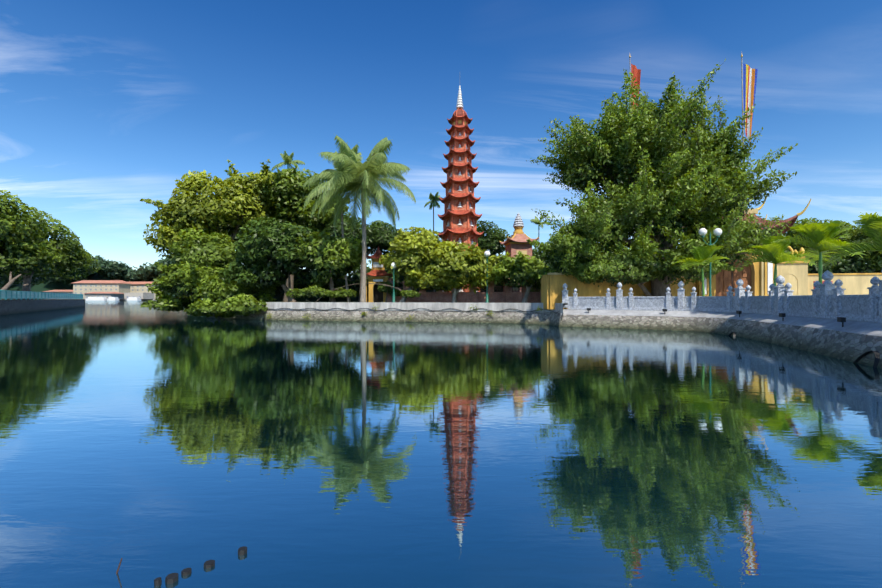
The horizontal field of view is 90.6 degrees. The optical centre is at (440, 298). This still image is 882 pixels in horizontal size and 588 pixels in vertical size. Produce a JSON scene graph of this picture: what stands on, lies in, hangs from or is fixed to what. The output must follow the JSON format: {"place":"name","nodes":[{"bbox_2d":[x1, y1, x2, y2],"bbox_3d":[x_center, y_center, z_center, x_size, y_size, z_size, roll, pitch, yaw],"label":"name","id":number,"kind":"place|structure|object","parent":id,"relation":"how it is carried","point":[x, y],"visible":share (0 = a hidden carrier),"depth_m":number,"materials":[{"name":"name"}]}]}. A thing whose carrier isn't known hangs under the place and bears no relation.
{"place":"outdoors","nodes":[
{"label":"outdoors","id":0,"kind":"place"},
{"bbox_2d":[0,299,84,314],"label":"retaining wall","id":1,"kind":"structure","parent":0,"point":[7,307],"depth_m":56.52,"materials":[{"name":"concrete"}]},
{"bbox_2d":[0,290,82,299],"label":"railing","id":2,"kind":"object","parent":1,"relation":"on","point":[15,295],"visible":1,"depth_m":56.60,"materials":[{"name":"teal metal"}]},
{"bbox_2d":[0,274,196,298],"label":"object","id":3,"kind":"structure","parent":0,"point":[48,285],"depth_m":464.10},
{"bbox_2d":[0,255,176,287],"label":"trees","id":4,"kind":"object","parent":3,"relation":"on","point":[119,271],"visible":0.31,"depth_m":459.91,"materials":[{"name":"green plant"}]},
{"bbox_2d":[0,299,881,587],"bbox_3d":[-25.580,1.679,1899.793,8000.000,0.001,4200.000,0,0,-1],"label":"lake water","id":5,"kind":"structure","parent":0,"point":[146,445],"depth_m":4.64,"materials":[{"name":"blue liquid"}]},
{"bbox_2d":[0,0,881,276],"label":"sky","id":6,"kind":"structure","parent":0,"point":[104,104],"materials":[{"name":"blue"}]},
{"bbox_2d":[436,86,483,291],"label":"pagoda tower","id":7,"kind":"structure","parent":0,"point":[459,217],"depth_m":41.09,"materials":[{"name":"brick"}]},
{"bbox_2d":[499,212,538,291],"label":"stupa","id":8,"kind":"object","parent":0,"point":[516,242],"depth_m":40.16,"materials":[{"name":"brick"}]},
{"label":"island ground","id":9,"kind":"structure","parent":0,"visible":0},
{"bbox_2d":[140,227,276,317],"bbox_3d":[-19.631,-2.492,38.129,15.422,8.245,8.292,0,0,34],"label":"overhanging tree","id":10,"kind":"object","parent":9,"relation":"on","point":[199,261],"visible":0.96,"depth_m":37.14,"materials":[{"name":"green plant"}]},
{"bbox_2d":[140,159,287,257],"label":"island tree","id":11,"kind":"object","parent":9,"relation":"on","point":[234,203],"visible":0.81,"depth_m":41.06,"materials":[{"name":"green plant"}]},
{"bbox_2d":[218,216,324,301],"bbox_3d":[-13.576,-3.019,36.728,8.560,7.452,7.612,0,0,-42],"label":"tree","id":12,"kind":"object","parent":9,"relation":"on","point":[267,255],"visible":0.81,"depth_m":34.73,"materials":[{"name":"green plant"}]},
{"bbox_2d":[224,162,351,301],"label":"island tree","id":13,"kind":"object","parent":9,"relation":"on","point":[289,183],"visible":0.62,"depth_m":43.76,"materials":[{"name":"green plant"}]},
{"bbox_2d":[271,151,304,171],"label":"areca palm","id":14,"kind":"object","parent":9,"relation":"on","point":[288,160],"visible":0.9,"depth_m":49.59,"materials":[{"name":"green plant"}]},
{"bbox_2d":[225,211,353,251],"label":"island tree","id":15,"kind":"object","parent":9,"relation":"on","point":[344,216],"visible":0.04,"depth_m":53.48,"materials":[{"name":"green plant"}]},
{"bbox_2d":[295,231,367,301],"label":"tree","id":16,"kind":"object","parent":9,"relation":"on","point":[334,258],"visible":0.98,"depth_m":34.01,"materials":[{"name":"green plant"}]},
{"bbox_2d":[303,142,362,301],"bbox_3d":[-8.116,-6.182,36.583,5.860,13.473,5.571,0,0,-44],"label":"coconut palm","id":17,"kind":"object","parent":9,"relation":"on","point":[354,149],"visible":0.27,"depth_m":35.89,"materials":[{"name":"green plant"}]},
{"bbox_2d":[285,283,421,301],"bbox_3d":[-6.796,-0.287,34.297,10.848,1.818,2.620,0,0,6],"label":"island bush","id":18,"kind":"object","parent":9,"relation":"on","point":[316,291],"visible":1,"depth_m":33.86,"materials":[{"name":"green plant"}]},
{"bbox_2d":[319,215,398,301],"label":"tree behind gate","id":19,"kind":"object","parent":9,"relation":"on","point":[380,234],"visible":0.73,"depth_m":44.01,"materials":[{"name":"green plant"}]},
{"bbox_2d":[303,135,416,301],"bbox_3d":[-6.297,-6.016,33.532,8.946,13.116,9.423,0,0,-1],"label":"coconut palm","id":20,"kind":"object","parent":9,"relation":"on","point":[365,177],"visible":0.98,"depth_m":32.73,"materials":[{"name":"green plant"}]},
{"bbox_2d":[366,246,391,301],"bbox_3d":[-5.214,-2.011,36.397,2.240,4.780,1.840,0,0,-5],"label":"shrine","id":21,"kind":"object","parent":9,"relation":"on","point":[377,273],"depth_m":35.92,"materials":[{"name":"yellow paint"}]},
{"bbox_2d":[267,268,502,301],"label":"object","id":22,"kind":"structure","parent":9,"relation":"on","point":[278,297],"depth_m":52.47,"materials":[{"name":"green plant"}]},
{"bbox_2d":[377,281,401,301],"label":"tree","id":23,"kind":"object","parent":9,"relation":"on","point":[385,288],"visible":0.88,"depth_m":35.06,"materials":[{"name":"green plant"}]},
{"bbox_2d":[391,262,396,301],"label":"lamp post","id":24,"kind":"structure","parent":9,"relation":"on","point":[393,294],"depth_m":33.36,"materials":[{"name":"green metal"}]},
{"bbox_2d":[379,226,458,301],"bbox_3d":[-1.641,-2.538,34.606,6.544,6.463,5.256,0,0,34],"label":"pagoda tree","id":25,"kind":"object","parent":9,"relation":"on","point":[407,248],"visible":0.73,"depth_m":33.13,"materials":[{"name":"green plant"}]},
{"bbox_2d":[424,192,441,291],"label":"palm tree","id":26,"kind":"object","parent":9,"relation":"on","point":[433,202],"visible":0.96,"depth_m":47.88,"materials":[{"name":"green plant"}]},
{"bbox_2d":[268,260,619,297],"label":"bush row","id":27,"kind":"object","parent":9,"relation":"on","point":[340,281],"visible":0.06,"depth_m":51.67,"materials":[{"name":"green plant"}]},
{"bbox_2d":[361,278,540,302],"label":"wall","id":28,"kind":"structure","parent":9,"relation":"on","point":[507,295],"depth_m":34.62,"materials":[{"name":"brown brick"}]},
{"bbox_2d":[403,240,509,302],"bbox_3d":[1.112,-2.085,34.370,7.754,5.379,6.206,0,0,-22],"label":"pagoda tree","id":29,"kind":"object","parent":9,"relation":"on","point":[467,265],"visible":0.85,"depth_m":33.08,"materials":[{"name":"green plant"}]},
{"bbox_2d":[484,251,489,302],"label":"lamp post","id":30,"kind":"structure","parent":9,"relation":"on","point":[486,254],"depth_m":32.94,"materials":[{"name":"green metal"}]},
{"bbox_2d":[431,220,554,287],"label":"tree","id":31,"kind":"object","parent":9,"relation":"on","point":[489,239],"visible":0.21,"depth_m":47.81,"materials":[{"name":"green plant"}]},
{"bbox_2d":[487,251,553,302],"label":"frangipani tree","id":32,"kind":"object","parent":9,"relation":"on","point":[520,269],"visible":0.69,"depth_m":31.78,"materials":[{"name":"green plant"}]},
{"bbox_2d":[530,216,546,246],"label":"areca palm","id":33,"kind":"object","parent":9,"relation":"on","point":[536,220],"visible":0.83,"depth_m":51.93,"materials":[{"name":"green plant"}]},
{"bbox_2d":[541,273,695,308],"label":"wall","id":34,"kind":"structure","parent":9,"relation":"on","point":[552,288],"depth_m":27.84,"materials":[{"name":"paint"}]},
{"bbox_2d":[776,217,869,255],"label":"tree","id":35,"kind":"object","parent":9,"relation":"on","point":[796,246],"visible":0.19,"depth_m":44.86,"materials":[{"name":"green plant"}]},
{"bbox_2d":[793,252,881,273],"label":"bush row","id":36,"kind":"object","parent":9,"relation":"on","point":[844,266],"visible":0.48,"depth_m":39.92,"materials":[{"name":"green plant"}]},
{"bbox_2d":[837,229,881,264],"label":"tree","id":37,"kind":"object","parent":9,"relation":"on","point":[857,237],"visible":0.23,"depth_m":41.06,"materials":[{"name":"green plant"}]},
{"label":"shore ground","id":38,"kind":"structure","parent":0,"visible":0},
{"bbox_2d":[42,280,172,300],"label":"shore buildings","id":39,"kind":"structure","parent":38,"relation":"on","point":[103,290],"depth_m":415.55,"materials":[{"name":"white stone"}]},
{"label":"causeway deck pavement","id":40,"kind":"structure","parent":0,"visible":0},
{"bbox_2d":[629,56,640,240],"bbox_3d":[16.053,-9.884,36.146,0.926,21.090,0.236,0,0,6],"label":"flag","id":41,"kind":"object","parent":40,"relation":"on","point":[635,71],"visible":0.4,"depth_m":36.14,"materials":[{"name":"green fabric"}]},
{"bbox_2d":[526,59,797,295],"bbox_3d":[15.018,-7.148,29.350,18.378,16.185,13.011,0,0,-1],"label":"tree","id":42,"kind":"object","parent":40,"relation":"on","point":[651,177],"visible":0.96,"depth_m":27.28,"materials":[{"name":"green plant"}]},
{"bbox_2d":[526,231,743,295],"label":"bushes","id":43,"kind":"object","parent":42,"relation":"attached to","point":[633,274],"visible":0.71,"depth_m":26.62,"materials":[{"name":"green plant"}]},
{"bbox_2d":[698,228,721,295],"bbox_3d":[15.284,-1.671,24.773,1.300,4.660,0.440,0,0,-1],"label":"twin lamp post","id":44,"kind":"object","parent":40,"relation":"on","point":[702,232],"visible":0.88,"depth_m":24.73,"materials":[{"name":"metal"}]},
{"bbox_2d":[741,54,757,201],"bbox_3d":[24.176,-9.382,34.251,1.224,20.086,0.217,0,0,4],"label":"flag","id":45,"kind":"object","parent":40,"relation":"on","point":[749,77],"visible":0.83,"depth_m":34.23,"materials":[{"name":"multicoloured fabric"}]},
{"bbox_2d":[694,198,881,295],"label":"temple building","id":46,"kind":"structure","parent":40,"relation":"on","point":[757,277],"depth_m":30.22,"materials":[{"name":"yellow paint"}]},
{"bbox_3d":[14.054,0.329,13.752,0.720,0.660,0.720,0,0,-1],"label":"planter urn","id":47,"kind":"object","parent":40,"relation":"on","visible":0},
{"bbox_2d":[821,212,881,265],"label":"palm tree","id":48,"kind":"object","parent":47,"relation":"in","point":[871,225],"visible":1,"depth_m":13.96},
{"bbox_3d":[14.948,0.329,17.195,0.720,0.660,0.720,0,0,-1],"label":"planter urn","id":49,"kind":"object","parent":40,"relation":"on","visible":0},
{"bbox_2d":[771,220,868,287],"bbox_3d":[15.236,-1.442,17.337,2.860,3.343,3.090,0,0,-29],"label":"palm tree","id":50,"kind":"object","parent":49,"relation":"in","point":[819,238],"visible":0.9,"depth_m":17.00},
{"bbox_3d":[15.531,0.329,20.355,0.720,0.660,0.720,0,0,-1],"label":"planter urn","id":51,"kind":"object","parent":40,"relation":"on","visible":0},
{"bbox_2d":[734,234,818,285],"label":"palm tree","id":52,"kind":"object","parent":51,"relation":"in","point":[775,253],"visible":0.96,"depth_m":20.14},
{"bbox_3d":[14.460,0.329,24.012,0.720,0.660,0.720,0,0,-1],"label":"planter urn","id":53,"kind":"object","parent":40,"relation":"on","visible":0},
{"bbox_2d":[673,245,729,295],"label":"palm tree","id":54,"kind":"object","parent":53,"relation":"in","point":[703,254],"visible":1,"depth_m":23.75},
{"label":"lakebed ground","id":55,"kind":"structure","parent":0,"visible":0},
{"bbox_2d":[116,546,246,585],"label":"wooden stakes","id":56,"kind":"object","parent":55,"relation":"on","point":[171,578],"visible":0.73,"depth_m":2.66,"materials":[{"name":"brown wood"}]},
{"bbox_2d":[205,301,567,326],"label":"retaining wall","id":57,"kind":"structure","parent":55,"relation":"on","point":[512,315],"depth_m":31.29,"materials":[{"name":"grey stone"}]},
{"bbox_2d":[219,304,541,320],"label":"weed leaves","id":58,"kind":"object","parent":57,"relation":"attached to","point":[364,313],"visible":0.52,"depth_m":31.58,"materials":[{"name":"green plant"}]},
{"bbox_2d":[267,308,558,312],"bbox_3d":[-8.611,0.778,33.951,34.941,0.250,4.580,0,0,28],"label":"cable on island wall","id":59,"kind":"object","parent":57,"relation":"on","point":[414,309],"visible":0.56,"depth_m":31.29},
{"bbox_2d":[559,309,881,367],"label":"stone embankment","id":60,"kind":"structure","parent":55,"relation":"on","point":[853,341],"depth_m":17.51,"materials":[{"name":"grey stone"}]},
{"bbox_2d":[587,308,845,326],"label":"embankment floodlights","id":61,"kind":"object","parent":60,"relation":"on","point":[839,319],"visible":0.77,"depth_m":16.59,"materials":[{"name":"black metal"}]},
{"bbox_2d":[562,270,881,322],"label":"stone balustrade","id":62,"kind":"object","parent":60,"relation":"on","point":[826,299],"visible":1,"depth_m":18.57,"materials":[{"name":"grey stone"}]},
{"bbox_2d":[728,332,879,366],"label":"embankment drain arches","id":63,"kind":"structure","parent":60,"relation":"attached to","point":[877,358],"depth_m":11.04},
{"label":"bank ground","id":64,"kind":"structure","parent":0,"visible":0},
{"bbox_2d":[0,190,62,275],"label":"tree","id":65,"kind":"object","parent":64,"relation":"on","point":[25,250],"visible":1,"depth_m":47.36,"materials":[{"name":"green plant"}]},
{"bbox_2d":[0,250,91,289],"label":"tree","id":66,"kind":"object","parent":64,"relation":"on","point":[10,279],"visible":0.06,"depth_m":104.86,"materials":[{"name":"green plant"}]},
{"bbox_2d":[0,204,100,299],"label":"tree","id":67,"kind":"object","parent":64,"relation":"on","point":[76,256],"visible":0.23,"depth_m":60.51,"materials":[{"name":"green plant"}]}
]}

